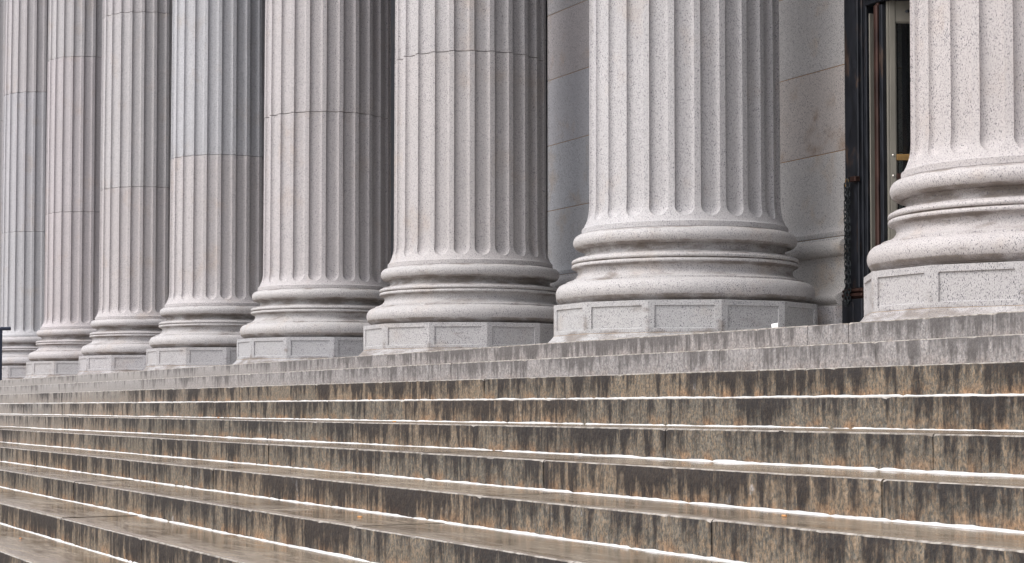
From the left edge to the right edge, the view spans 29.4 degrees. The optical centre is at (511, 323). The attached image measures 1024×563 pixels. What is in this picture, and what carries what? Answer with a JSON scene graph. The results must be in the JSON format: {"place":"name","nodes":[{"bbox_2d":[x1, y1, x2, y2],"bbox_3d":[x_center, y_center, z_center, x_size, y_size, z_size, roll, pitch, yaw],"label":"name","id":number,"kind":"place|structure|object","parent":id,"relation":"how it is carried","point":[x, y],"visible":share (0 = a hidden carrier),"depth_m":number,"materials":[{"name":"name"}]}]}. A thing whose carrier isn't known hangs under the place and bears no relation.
{"place":"outdoors","nodes":[
{"label":"outdoors","id":0,"kind":"place"},
{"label":"landing","id":1,"kind":"structure","parent":0,"visible":0},
{"bbox_2d":[0,0,4,305],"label":"fluted column","id":2,"kind":"structure","parent":1,"relation":"on","point":[2,25],"depth_m":42.22,"materials":[{"name":"stone"}]},
{"bbox_2d":[0,0,48,379],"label":"fluted column","id":3,"kind":"structure","parent":1,"relation":"on","point":[24,177],"depth_m":38.29,"materials":[{"name":"stone"}]},
{"bbox_2d":[23,0,102,378],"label":"fluted column","id":4,"kind":"structure","parent":1,"relation":"on","point":[73,190],"depth_m":34.39,"materials":[{"name":"stone"}]},
{"bbox_2d":[76,0,172,374],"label":"fluted column","id":5,"kind":"structure","parent":1,"relation":"on","point":[134,258],"depth_m":30.51,"materials":[{"name":"stone"}]},
{"bbox_2d":[143,0,264,370],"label":"fluted column","id":6,"kind":"structure","parent":1,"relation":"on","point":[217,173],"depth_m":26.63,"materials":[{"name":"stone"}]},
{"bbox_2d":[232,0,390,364],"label":"fluted column","id":7,"kind":"structure","parent":1,"relation":"on","point":[327,185],"depth_m":22.75,"materials":[{"name":"stone"}]},
{"bbox_2d":[391,0,394,258],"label":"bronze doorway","id":8,"kind":"structure","parent":1,"relation":"on","point":[392,103],"depth_m":24.55,"materials":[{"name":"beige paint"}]},
{"bbox_2d":[359,0,558,355],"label":"fluted column","id":9,"kind":"structure","parent":1,"relation":"on","point":[470,265],"depth_m":18.84,"materials":[{"name":"stone"}]},
{"bbox_2d":[0,311,1023,562],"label":"stone staircase","id":10,"kind":"structure","parent":1,"relation":"attached to","point":[888,441],"depth_m":9.79,"materials":[{"name":"grey stone"}]},
{"bbox_2d":[0,327,10,379],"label":"stair handrail","id":11,"kind":"object","parent":10,"relation":"on","point":[5,328],"visible":0.8,"depth_m":34.93,"materials":[{"name":"metal"}]},
{"bbox_2d":[771,323,778,327],"bbox_3d":[1.577,0.010,11.683,0.048,0.028,0.028,-2,-3,38],"label":"paper scrap","id":12,"kind":"object","parent":10,"relation":"on","point":[775,325],"visible":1,"depth_m":11.67,"materials":[{"name":"white paper"}]},
{"bbox_2d":[545,0,547,222],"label":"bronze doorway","id":13,"kind":"structure","parent":1,"relation":"on","point":[546,111],"depth_m":20.57,"materials":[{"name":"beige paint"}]},
{"bbox_2d":[547,0,588,304],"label":"stone pilaster","id":14,"kind":"object","parent":1,"relation":"on","point":[567,118],"visible":0.11,"depth_m":20.13,"materials":[{"name":"stone"}]},
{"bbox_2d":[548,0,817,342],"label":"fluted column","id":15,"kind":"structure","parent":1,"relation":"on","point":[685,230],"depth_m":14.94,"materials":[{"name":"stone"}]},
{"bbox_2d":[779,0,845,324],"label":"stone pilaster","id":16,"kind":"object","parent":1,"relation":"on","point":[812,103],"visible":0.34,"depth_m":15.96,"materials":[{"name":"stone"}]},
{"bbox_2d":[842,0,910,322],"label":"bronze doorway","id":17,"kind":"structure","parent":1,"relation":"on","point":[877,91],"depth_m":15.28,"materials":[{"name":"black metal"}]},
{"bbox_2d":[843,176,859,306],"bbox_3d":[2.675,-0.645,15.372,0.075,1.026,0.140,1,-3,-25],"label":"hanging chain","id":18,"kind":"object","parent":17,"relation":"hanging from","point":[846,205],"visible":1,"depth_m":15.38,"materials":[{"name":"brown metal"}]},
{"bbox_2d":[886,1,910,239],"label":"door leaf","id":19,"kind":"structure","parent":17,"relation":"in","point":[897,12],"depth_m":15.14,"materials":[{"name":"beige paint"}]},
{"bbox_2d":[860,0,1023,321],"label":"fluted column","id":20,"kind":"structure","parent":1,"relation":"on","point":[954,246],"depth_m":11.17,"materials":[{"name":"stone"}]}
]}

